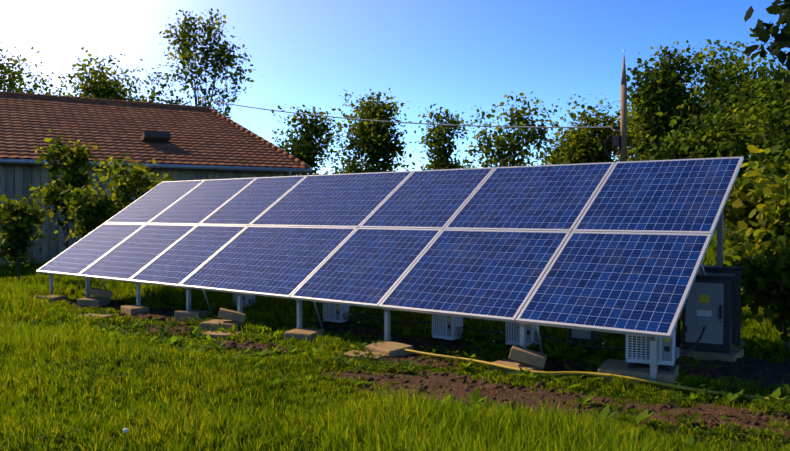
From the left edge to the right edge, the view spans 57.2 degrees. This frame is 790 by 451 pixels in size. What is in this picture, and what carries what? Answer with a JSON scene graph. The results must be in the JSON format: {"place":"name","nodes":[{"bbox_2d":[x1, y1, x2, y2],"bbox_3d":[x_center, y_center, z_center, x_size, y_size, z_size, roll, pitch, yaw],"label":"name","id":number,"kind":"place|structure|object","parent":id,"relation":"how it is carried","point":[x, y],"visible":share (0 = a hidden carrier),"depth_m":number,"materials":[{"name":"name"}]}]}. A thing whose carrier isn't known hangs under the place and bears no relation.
{"place":"outdoors","nodes":[
{"label":"outdoors","id":0,"kind":"place"},
{"bbox_2d":[0,233,739,271],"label":"hedge","id":1,"kind":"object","parent":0,"point":[710,256],"depth_m":22.67,"materials":[{"name":"green plant"}]},
{"bbox_2d":[0,0,789,174],"label":"sky","id":2,"kind":"structure","parent":0,"point":[453,55],"materials":[{"name":"blue"}]},
{"bbox_2d":[13,221,789,450],"bbox_3d":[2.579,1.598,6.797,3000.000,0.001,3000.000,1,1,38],"label":"weeds","id":3,"kind":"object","parent":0,"point":[549,380],"depth_m":7.84,"materials":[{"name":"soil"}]},
{"bbox_2d":[0,194,56,278],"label":"shrub","id":4,"kind":"object","parent":3,"relation":"on","point":[18,219],"visible":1,"depth_m":16.98,"materials":[{"name":"green plant"}]},
{"bbox_2d":[0,41,67,95],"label":"tree","id":5,"kind":"object","parent":3,"relation":"on","point":[11,85],"visible":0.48,"depth_m":52.05,"materials":[{"name":"green plant"}]},
{"bbox_2d":[23,129,104,248],"bbox_3d":[-9.229,-0.615,20.344,1.742,4.125,1.909,1,1,38],"label":"shrub","id":6,"kind":"object","parent":3,"relation":"on","point":[77,161],"visible":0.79,"depth_m":20.21,"materials":[{"name":"green plant"}]},
{"bbox_2d":[54,183,121,240],"bbox_3d":[-7.451,0.211,18.139,1.760,2.554,1.680,1,1,38],"label":"bush","id":7,"kind":"object","parent":3,"relation":"on","point":[92,209],"visible":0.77,"depth_m":17.81,"materials":[{"name":"green plant"}]},
{"bbox_2d":[48,45,150,101],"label":"tree","id":8,"kind":"object","parent":3,"relation":"on","point":[104,86],"visible":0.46,"depth_m":50.27,"materials":[{"name":"green plant"}]},
{"bbox_2d":[88,153,171,219],"bbox_3d":[-7.107,-0.221,19.200,2.206,3.381,2.014,1,1,38],"label":"shrub","id":9,"kind":"object","parent":3,"relation":"on","point":[127,182],"visible":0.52,"depth_m":18.79,"materials":[{"name":"green plant"}]},
{"bbox_2d":[100,59,198,104],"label":"tree","id":10,"kind":"object","parent":3,"relation":"on","point":[178,101],"visible":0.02,"depth_m":55.29,"materials":[{"name":"green plant"}]},
{"bbox_2d":[0,91,311,267],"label":"house","id":11,"kind":"structure","parent":3,"relation":"on","point":[189,142],"depth_m":25.42,"materials":[{"name":"tile"}]},
{"bbox_2d":[202,99,611,127],"bbox_3d":[-0.739,-4.271,27.107,17.401,2.222,0.044,1,1,29],"label":"service cable","id":12,"kind":"object","parent":11,"relation":"attached to","point":[409,122],"visible":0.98,"depth_m":26.34,"materials":[{"name":"black rubber"}]},
{"bbox_2d":[137,172,174,193],"bbox_3d":[-6.876,-0.054,20.902,1.493,2.989,1.432,1,1,38],"label":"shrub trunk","id":13,"kind":"object","parent":3,"relation":"on","point":[152,186],"visible":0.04,"depth_m":20.78,"materials":[{"name":"green plant"}]},
{"bbox_2d":[158,8,253,121],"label":"tree","id":14,"kind":"object","parent":3,"relation":"on","point":[221,55],"visible":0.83,"depth_m":42.44,"materials":[{"name":"green plant"}]},
{"bbox_2d":[233,293,254,307],"bbox_3d":[-2.647,1.280,12.868,0.460,0.410,0.289,1,1,38],"label":"inverter unit","id":15,"kind":"object","parent":3,"relation":"on","point":[249,299],"visible":0.4,"depth_m":12.78,"materials":[{"name":"white metal"}]},
{"bbox_2d":[263,105,348,175],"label":"tree","id":16,"kind":"object","parent":3,"relation":"on","point":[308,151],"visible":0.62,"depth_m":41.41,"materials":[{"name":"green plant"}]},
{"bbox_2d":[20,292,603,450],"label":"meadow flowers","id":17,"kind":"object","parent":3,"relation":"on","point":[125,430],"visible":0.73,"depth_m":8.30,"materials":[{"name":"white plant"}]},
{"bbox_2d":[323,303,351,324],"bbox_3d":[-0.865,1.313,11.107,0.461,0.410,0.294,1,1,38],"label":"inverter unit","id":18,"kind":"object","parent":3,"relation":"on","point":[336,314],"visible":0.77,"depth_m":11.03,"materials":[{"name":"white metal"}]},
{"bbox_2d":[321,136,392,174],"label":"bush","id":19,"kind":"object","parent":3,"relation":"on","point":[358,169],"visible":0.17,"depth_m":57.50,"materials":[{"name":"green plant"}]},
{"bbox_2d":[318,88,414,173],"bbox_3d":[-1.166,-2.989,37.833,4.500,8.227,4.146,1,1,38],"label":"tree","id":20,"kind":"object","parent":3,"relation":"on","point":[373,140],"visible":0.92,"depth_m":37.33,"materials":[{"name":"green plant"}]},
{"bbox_2d":[35,287,743,389],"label":"concrete blocks","id":21,"kind":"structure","parent":3,"relation":"on","point":[532,359],"depth_m":8.56,"materials":[{"name":"grey concrete"}]},
{"bbox_2d":[626,324,685,370],"bbox_3d":[2.654,1.222,7.379,0.578,0.430,0.360,0,1,24],"label":"inverter unit","id":22,"kind":"object","parent":21,"relation":"on","point":[637,349],"visible":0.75,"depth_m":7.26,"materials":[{"name":"white metal"}]},
{"bbox_2d":[36,157,743,389],"bbox_3d":[-1.354,0.349,11.673,12.204,2.517,2.910,1,1,38],"label":"solar panel array","id":23,"kind":"object","parent":3,"relation":"on","point":[616,247],"visible":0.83,"depth_m":9.84,"materials":[{"name":"glass"}]},
{"bbox_2d":[0,317,789,450],"bbox_3d":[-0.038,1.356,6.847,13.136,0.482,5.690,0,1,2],"label":"grass","id":24,"kind":"structure","parent":3,"relation":"on","point":[392,423],"depth_m":6.03,"materials":[{"name":"green plant"}]},
{"bbox_2d":[0,261,789,346],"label":"grass","id":25,"kind":"structure","parent":3,"relation":"on","point":[17,299],"depth_m":11.77,"materials":[{"name":"green plant"}]},
{"bbox_2d":[0,310,789,450],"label":"weed leaves","id":26,"kind":"object","parent":3,"relation":"on","point":[674,394],"visible":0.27,"depth_m":7.58,"materials":[{"name":"green plant"}]},
{"bbox_2d":[64,299,789,437],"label":"dirt patches","id":27,"kind":"object","parent":3,"relation":"on","point":[748,367],"visible":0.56,"depth_m":7.36,"materials":[{"name":"brown soil"}]},
{"bbox_2d":[432,314,466,342],"bbox_3d":[0.737,1.321,9.607,0.458,0.450,0.300,1,1,42],"label":"inverter unit","id":28,"kind":"object","parent":27,"relation":"on","point":[448,328],"visible":0.62,"depth_m":9.52,"materials":[{"name":"white metal"}]},
{"bbox_2d":[677,272,735,352],"bbox_3d":[3.650,1.065,8.592,0.670,0.980,0.480,1,1,28],"label":"control cabinet","id":29,"kind":"object","parent":27,"relation":"on","point":[708,303],"visible":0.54,"depth_m":8.42,"materials":[{"name":"grey metal"}]},
{"bbox_2d":[679,326,705,354],"bbox_3d":[3.212,1.276,7.974,0.074,0.220,1.264,1,1,42],"label":"cable run","id":30,"kind":"object","parent":29,"relation":"attached to","point":[696,343],"visible":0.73,"depth_m":8.10,"materials":[{"name":"black rubber"}]},
{"bbox_2d":[414,104,474,169],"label":"tree","id":31,"kind":"object","parent":3,"relation":"on","point":[441,161],"visible":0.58,"depth_m":44.73,"materials":[{"name":"green plant"}]},
{"bbox_2d":[452,147,507,168],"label":"tree","id":32,"kind":"object","parent":3,"relation":"on","point":[467,162],"visible":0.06,"depth_m":59.61,"materials":[{"name":"green plant"}]},
{"bbox_2d":[454,91,569,167],"bbox_3d":[5.623,-2.780,36.377,5.254,7.885,5.576,1,1,38],"label":"tree","id":33,"kind":"object","parent":3,"relation":"on","point":[510,147],"visible":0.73,"depth_m":35.96,"materials":[{"name":"green plant"}]},
{"bbox_2d":[506,322,542,349],"bbox_3d":[1.655,1.329,9.160,0.478,0.450,0.300,1,1,32],"label":"inverter unit","id":34,"kind":"object","parent":3,"relation":"on","point":[512,333],"visible":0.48,"depth_m":9.09,"materials":[{"name":"white metal"}]},
{"bbox_2d":[535,331,625,349],"bbox_3d":[2.157,1.330,8.412,0.027,0.143,1.871,-1,1,-32],"label":"cable run","id":35,"kind":"object","parent":34,"relation":"attached to","point":[582,345],"visible":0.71,"depth_m":8.36,"materials":[{"name":"black rubber"}]},
{"bbox_2d":[527,136,559,164],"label":"tree","id":36,"kind":"object","parent":3,"relation":"on","point":[541,156],"visible":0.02,"depth_m":55.23,"materials":[{"name":"green plant"}]},
{"bbox_2d":[536,118,628,164],"bbox_3d":[9.294,-2.053,36.005,4.250,6.439,4.829,1,1,38],"label":"tree","id":37,"kind":"object","parent":3,"relation":"on","point":[553,149],"visible":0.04,"depth_m":35.59,"materials":[{"name":"green plant"}]},
{"bbox_2d":[568,328,600,348],"bbox_3d":[2.388,1.345,9.142,0.400,0.420,0.300,1,1,32],"label":"battery box","id":38,"kind":"object","parent":3,"relation":"on","point":[576,335],"visible":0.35,"depth_m":9.03,"materials":[{"name":"grey plastic"}]},
{"bbox_2d":[541,93,635,164],"bbox_3d":[8.973,-2.357,32.864,4.438,7.164,4.005,1,1,38],"label":"tree","id":39,"kind":"object","parent":3,"relation":"on","point":[585,146],"visible":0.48,"depth_m":32.21,"materials":[{"name":"green plant"}]},
{"bbox_2d":[404,349,789,402],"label":"yellow hose","id":40,"kind":"object","parent":3,"relation":"on","point":[571,373],"visible":0.77,"depth_m":7.39,"materials":[{"name":"yellow rubber"}]},
{"bbox_2d":[604,56,626,161],"bbox_3d":[7.052,-1.961,22.809,0.931,7.120,0.305,0,1,22],"label":"utility pole","id":41,"kind":"object","parent":3,"relation":"on","point":[620,141],"visible":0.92,"depth_m":22.68,"materials":[{"name":"brown wood"}]},
{"bbox_2d":[487,101,615,167],"bbox_3d":[2.617,-1.815,22.207,8.919,4.261,0.012,0,1,-9],"label":"thin wire","id":42,"kind":"object","parent":41,"relation":"attached to","point":[553,134],"visible":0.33,"depth_m":22.55,"materials":[{"name":"grey metal"}]},
{"bbox_2d":[607,102,689,161],"bbox_3d":[14.800,-3.114,39.075,7.357,8.474,7.244,1,1,38],"label":"tree","id":43,"kind":"object","parent":3,"relation":"on","point":[629,154],"depth_m":39.15,"materials":[{"name":"green plant"}]},
{"bbox_2d":[626,40,719,159],"bbox_3d":[11.239,-3.132,30.133,4.054,8.822,3.830,0,1,15],"label":"tree","id":44,"kind":"object","parent":3,"relation":"on","point":[648,99],"visible":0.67,"depth_m":29.39,"materials":[{"name":"green plant"}]},
{"bbox_2d":[631,67,789,246],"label":"tree","id":45,"kind":"object","parent":3,"relation":"on","point":[710,139],"visible":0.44,"depth_m":21.55,"materials":[{"name":"green plant"}]},
{"bbox_2d":[699,265,743,349],"bbox_3d":[4.072,1.034,9.071,0.540,1.044,0.380,1,1,26],"label":"battery cabinet","id":46,"kind":"object","parent":3,"relation":"on","point":[736,318],"visible":0.19,"depth_m":8.85,"materials":[{"name":"black metal"}]},
{"bbox_2d":[698,264,753,312],"bbox_3d":[5.137,1.103,11.234,1.328,1.050,1.275,1,1,38],"label":"bush","id":47,"kind":"object","parent":3,"relation":"on","point":[744,304],"depth_m":11.15,"materials":[{"name":"green plant"}]},
{"bbox_2d":[680,65,772,236],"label":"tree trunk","id":48,"kind":"object","parent":3,"relation":"on","point":[712,112],"depth_m":44.51,"materials":[{"name":"green plant"}]},
{"bbox_2d":[668,31,789,170],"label":"foliage","id":49,"kind":"object","parent":3,"relation":"on","point":[722,92],"visible":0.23,"depth_m":29.98,"materials":[{"name":"green plant"}]},
{"bbox_2d":[677,28,787,118],"bbox_3d":[20.169,-4.543,38.242,10.205,11.434,9.754,1,1,38],"label":"foliage","id":50,"kind":"object","parent":3,"relation":"on","point":[729,49],"visible":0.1,"depth_m":38.42,"materials":[{"name":"green plant"}]},
{"bbox_2d":[714,207,754,262],"bbox_3d":[6.643,0.373,13.305,1.378,2.422,1.588,1,1,38],"label":"bush","id":51,"kind":"object","parent":3,"relation":"on","point":[735,246],"visible":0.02,"depth_m":13.37,"materials":[{"name":"green plant"}]},
{"bbox_2d":[713,233,789,348],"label":"bush","id":52,"kind":"object","parent":3,"relation":"on","point":[768,284],"visible":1,"depth_m":8.87,"materials":[{"name":"green plant"}]},
{"bbox_2d":[723,144,789,318],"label":"bush","id":53,"kind":"object","parent":3,"relation":"on","point":[740,196],"visible":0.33,"depth_m":10.89,"materials":[{"name":"green plant"}]},
{"bbox_2d":[735,163,789,258],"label":"bush","id":54,"kind":"object","parent":3,"relation":"on","point":[777,221],"visible":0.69,"depth_m":9.55,"materials":[{"name":"green plant"}]},
{"bbox_2d":[746,51,789,163],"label":"tree","id":55,"kind":"object","parent":3,"relation":"on","point":[777,101],"depth_m":28.02,"materials":[{"name":"green plant"}]},
{"bbox_2d":[744,0,789,82],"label":"overhanging branch","id":56,"kind":"object","parent":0,"point":[780,42],"visible":1,"depth_m":4.82,"materials":[{"name":"green plant"}]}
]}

